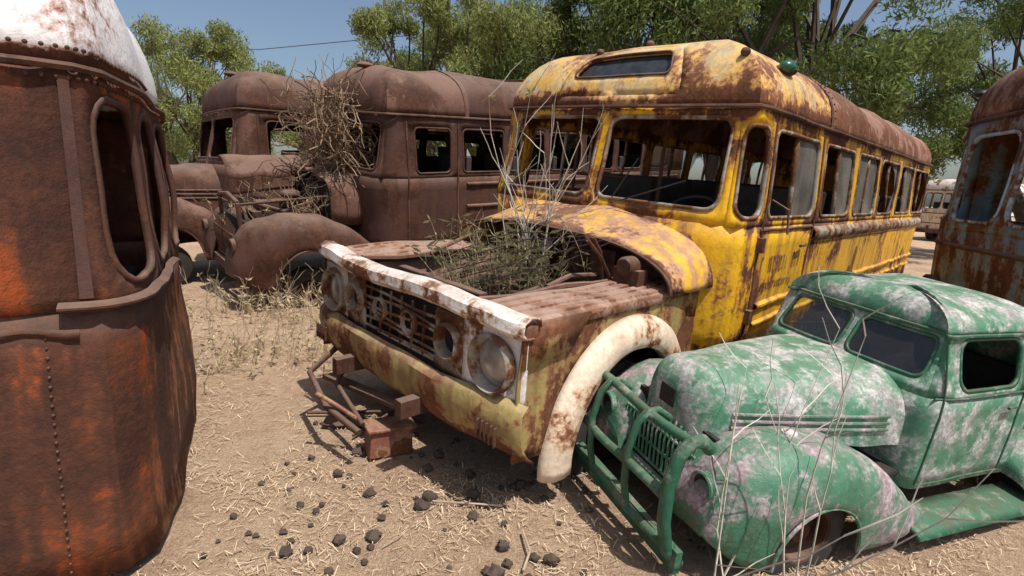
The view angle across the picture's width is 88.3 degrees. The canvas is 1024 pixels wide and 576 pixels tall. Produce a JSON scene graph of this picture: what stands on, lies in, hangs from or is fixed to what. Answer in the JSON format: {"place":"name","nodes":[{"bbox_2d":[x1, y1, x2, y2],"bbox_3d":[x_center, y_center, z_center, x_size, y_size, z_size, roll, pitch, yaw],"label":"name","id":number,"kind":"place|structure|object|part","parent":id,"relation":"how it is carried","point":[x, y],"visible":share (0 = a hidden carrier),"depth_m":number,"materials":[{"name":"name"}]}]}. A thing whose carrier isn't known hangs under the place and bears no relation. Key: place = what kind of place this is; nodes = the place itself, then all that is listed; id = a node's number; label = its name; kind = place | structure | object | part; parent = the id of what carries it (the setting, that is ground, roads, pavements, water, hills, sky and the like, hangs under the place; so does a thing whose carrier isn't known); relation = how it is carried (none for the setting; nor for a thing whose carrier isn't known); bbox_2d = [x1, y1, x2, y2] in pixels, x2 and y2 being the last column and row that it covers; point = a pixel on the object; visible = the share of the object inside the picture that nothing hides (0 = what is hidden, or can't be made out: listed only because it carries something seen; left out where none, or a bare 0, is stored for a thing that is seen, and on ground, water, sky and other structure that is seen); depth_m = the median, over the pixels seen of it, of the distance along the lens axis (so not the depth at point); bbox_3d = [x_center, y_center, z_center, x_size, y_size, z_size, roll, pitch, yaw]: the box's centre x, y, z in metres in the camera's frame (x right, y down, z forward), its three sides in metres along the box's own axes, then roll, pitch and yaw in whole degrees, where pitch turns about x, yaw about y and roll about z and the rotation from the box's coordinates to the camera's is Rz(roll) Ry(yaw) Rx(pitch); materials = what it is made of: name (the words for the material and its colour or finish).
{"place":"outdoors","nodes":[
{"label":"outdoors","id":0,"kind":"place"},
{"bbox_2d":[242,35,403,49],"bbox_3d":[-13.588,-13.521,28.661,34.931,1.330,0.946,7,12,23],"label":"power line","id":1,"kind":"object","parent":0,"point":[305,45],"visible":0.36,"depth_m":27.20,"materials":[{"name":"black paint"}]},
{"bbox_2d":[108,207,1023,575],"bbox_3d":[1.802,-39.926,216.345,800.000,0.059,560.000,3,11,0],"label":"ground","id":2,"kind":"structure","parent":0,"point":[266,439],"depth_m":2.69,"materials":[{"name":"soil"}]},
{"bbox_2d":[0,0,196,575],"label":"orange rusty bus","id":3,"kind":"object","parent":2,"relation":"on","point":[98,379],"visible":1,"depth_m":1.92,"materials":[{"name":"metal"}]},
{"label":"window frames","id":4,"kind":"part","parent":3,"relation":"part of","materials":[{"name":"metal"}]},
{"bbox_2d":[143,53,206,163],"bbox_3d":[-16.931,-6.830,23.088,6.949,6.860,6.847,11,14,38],"label":"mesquite tree","id":5,"kind":"object","parent":2,"relation":"on","point":[179,129],"visible":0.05,"depth_m":24.04,"materials":[{"name":"green plant"}]},
{"bbox_2d":[128,12,300,164],"bbox_3d":[-9.619,-4.567,15.105,5.220,6.084,5.617,3,11,2],"label":"mesquite tree","id":6,"kind":"object","parent":2,"relation":"on","point":[184,70],"visible":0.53,"depth_m":14.57,"materials":[{"name":"green plant"}]},
{"bbox_2d":[179,257,323,330],"bbox_3d":[-2.126,0.005,6.148,4.221,0.734,2.301,0,11,-15],"label":"dry weed","id":7,"kind":"object","parent":2,"relation":"on","point":[293,310],"visible":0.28,"depth_m":6.00,"materials":[{"name":"beige plant"}]},
{"bbox_2d":[191,292,370,392],"bbox_3d":[-1.607,0.296,5.048,3.400,0.643,1.736,-3,12,-28],"label":"dry weed","id":8,"kind":"object","parent":2,"relation":"on","point":[258,345],"visible":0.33,"depth_m":4.57,"materials":[{"name":"beige plant"}]},
{"bbox_2d":[270,76,357,160],"bbox_3d":[-9.995,-6.898,26.235,5.604,6.540,5.453,-3,12,-28],"label":"mesquite tree","id":9,"kind":"object","parent":2,"relation":"on","point":[298,149],"visible":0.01,"depth_m":25.20,"materials":[{"name":"green plant"}]},
{"bbox_2d":[165,71,564,283],"bbox_3d":[-2.759,-2.164,10.133,8.732,3.189,2.503,-10,17,-40],"label":"rusty bus","id":10,"kind":"object","parent":2,"relation":"on","point":[238,104],"visible":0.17,"depth_m":7.80,"materials":[{"name":"metal"}]},
{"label":"window frames","id":11,"kind":"part","parent":10,"relation":"part of","materials":[{"name":"brown metal"}]},
{"bbox_2d":[315,391,416,458],"bbox_3d":[-0.859,0.794,3.106,0.551,0.360,0.250,0,11,-29],"label":"rusted metal box","id":12,"kind":"object","parent":2,"relation":"on","point":[388,436],"visible":0.91,"depth_m":3.09,"materials":[{"name":"brown metal"}]},
{"bbox_2d":[307,409,424,436],"bbox_3d":[-0.971,0.873,3.505,0.761,0.060,0.419,-1,11,-16],"label":"scrap metal","id":13,"kind":"object","parent":2,"relation":"on","point":[329,420],"visible":0.52,"depth_m":3.54,"materials":[{"name":"brown metal"}]},
{"bbox_2d":[359,56,421,148],"bbox_3d":[-6.180,-7.819,27.983,7.004,8.174,6.817,11,13,36],"label":"mesquite tree","id":14,"kind":"object","parent":2,"relation":"on","point":[378,62],"visible":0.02,"depth_m":26.56,"materials":[{"name":"green plant"}]},
{"bbox_2d":[344,0,532,155],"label":"mesquite tree","id":15,"kind":"object","parent":2,"relation":"on","point":[377,22],"visible":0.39,"depth_m":16.76,"materials":[{"name":"green plant"}]},
{"bbox_2d":[201,61,683,308],"bbox_3d":[-0.389,-1.947,9.114,8.673,3.162,2.481,-12,23,-39],"label":"rusty bus","id":16,"kind":"object","parent":2,"relation":"on","point":[399,196],"visible":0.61,"depth_m":6.93,"materials":[{"name":"metal"}]},
{"bbox_2d":[179,169,339,222],"bbox_3d":[-3.215,-1.185,6.835,1.877,0.740,1.461,-1,12,-19],"label":"dry weed","id":17,"kind":"object","parent":16,"relation":"on","point":[287,202],"visible":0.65,"depth_m":6.63,"materials":[{"name":"brown plant"}]},
{"bbox_2d":[260,53,379,217],"bbox_3d":[-2.441,-1.983,7.068,1.708,2.221,1.844,-4,13,-30],"label":"dry vine tangle","id":18,"kind":"object","parent":16,"relation":"attached to","point":[326,120],"visible":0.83,"depth_m":6.85,"materials":[{"name":"brown plant"}]},
{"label":"window frames","id":19,"kind":"part","parent":16,"relation":"part of","materials":[{"name":"brown metal"}]},
{"bbox_2d":[200,415,704,575],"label":"stones","id":20,"kind":"object","parent":2,"relation":"on","point":[420,505],"visible":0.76,"depth_m":2.54,"materials":[{"name":"grey stone"}]},
{"bbox_2d":[392,0,585,155],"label":"mesquite tree","id":21,"kind":"object","parent":2,"relation":"on","point":[404,54],"visible":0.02,"depth_m":20.62,"materials":[{"name":"green plant"}]},
{"bbox_2d":[190,430,832,571],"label":"fallen sticks","id":22,"kind":"object","parent":2,"relation":"on","point":[525,539],"visible":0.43,"depth_m":2.45,"materials":[{"name":"brown wood"}]},
{"bbox_2d":[437,0,608,155],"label":"mesquite tree","id":23,"kind":"object","parent":2,"relation":"on","point":[494,20],"visible":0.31,"depth_m":14.45,"materials":[{"name":"green plant"}]},
{"bbox_2d":[484,9,640,152],"bbox_3d":[2.659,-5.588,19.577,6.526,7.605,7.022,11,14,38],"label":"mesquite tree","id":24,"kind":"object","parent":2,"relation":"on","point":[553,58],"depth_m":18.07,"materials":[{"name":"green plant"}]},
{"bbox_2d":[109,276,1021,575],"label":"dry straw","id":25,"kind":"object","parent":2,"relation":"on","point":[467,482],"visible":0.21,"depth_m":2.62,"materials":[{"name":"beige plant"}]},
{"bbox_2d":[307,39,932,482],"bbox_3d":[2.342,-0.723,5.677,8.781,2.887,2.504,-9,19,-44],"label":"yellow school bus","id":26,"kind":"object","parent":2,"relation":"on","point":[683,263],"visible":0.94,"depth_m":3.46,"materials":[{"name":"paint"}]},
{"bbox_2d":[405,205,596,294],"bbox_3d":[-0.055,-0.182,3.397,1.206,0.705,0.977,6,12,19],"label":"dry weed","id":27,"kind":"object","parent":26,"relation":"on","point":[509,258],"visible":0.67,"depth_m":3.36,"materials":[{"name":"green plant"}]},
{"bbox_2d":[480,54,608,276],"bbox_3d":[0.234,-0.765,3.550,0.860,1.481,0.986,3,11,0],"label":"dry weed","id":28,"kind":"object","parent":26,"relation":"on","point":[506,183],"visible":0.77,"depth_m":3.60,"materials":[{"name":"beige plant"}]},
{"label":"window frames","id":29,"kind":"part","parent":26,"relation":"part of","materials":[{"name":"metal"}]},
{"bbox_3d":[3.258,-1.343,6.509,5.597,0.588,2.242,-9,19,-44],"label":"window glass","id":30,"kind":"part","parent":26,"relation":"part of","materials":[{"name":"glass"}]},
{"bbox_2d":[493,0,802,159],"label":"mesquite tree","id":31,"kind":"object","parent":2,"relation":"on","point":[563,7],"visible":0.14,"depth_m":14.46,"materials":[{"name":"green plant"}]},
{"bbox_2d":[571,0,994,183],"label":"mesquite tree","id":32,"kind":"object","parent":2,"relation":"on","point":[881,86],"visible":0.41,"depth_m":11.40,"materials":[{"name":"green plant"}]},
{"bbox_2d":[574,270,1023,574],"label":"green pickup truck","id":33,"kind":"object","parent":2,"relation":"on","point":[937,377],"visible":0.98,"depth_m":2.50,"materials":[{"name":"paint"}]},
{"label":"window frames","id":34,"kind":"part","parent":33,"relation":"part of","materials":[{"name":"green paint"}]},
{"bbox_2d":[693,267,1023,575],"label":"bare shrub","id":35,"kind":"object","parent":2,"relation":"on","point":[843,387],"visible":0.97,"depth_m":1.96,"materials":[{"name":"beige plant"}]},
{"bbox_2d":[754,20,977,183],"bbox_3d":[9.706,-4.459,16.596,7.122,7.031,7.018,9,12,29],"label":"mesquite tree","id":36,"kind":"object","parent":2,"relation":"on","point":[937,146],"visible":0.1,"depth_m":13.94,"materials":[{"name":"green plant"}]},
{"bbox_2d":[897,0,1023,220],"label":"mesquite tree","id":37,"kind":"object","parent":2,"relation":"on","point":[1010,21],"visible":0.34,"depth_m":15.73,"materials":[{"name":"green plant"}]},
{"bbox_2d":[915,179,1023,239],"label":"white bus","id":38,"kind":"object","parent":2,"relation":"on","point":[928,225],"visible":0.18,"depth_m":23.96,"materials":[{"name":"beige paint"}]},
{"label":"window frames","id":39,"kind":"part","parent":38,"relation":"part of","materials":[{"name":"metal"}]},
{"bbox_2d":[922,65,1023,306],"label":"blue rusty bus","id":40,"kind":"object","parent":2,"relation":"on","point":[979,244],"visible":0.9,"depth_m":4.29,"materials":[{"name":"metal"}]},
{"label":"window frames","id":41,"kind":"part","parent":40,"relation":"part of","materials":[{"name":"brown metal"}]},
{"bbox_2d":[114,0,1023,206],"label":"sky","id":42,"kind":"structure","parent":0,"point":[266,23],"materials":[{"name":"blue"}]}
]}

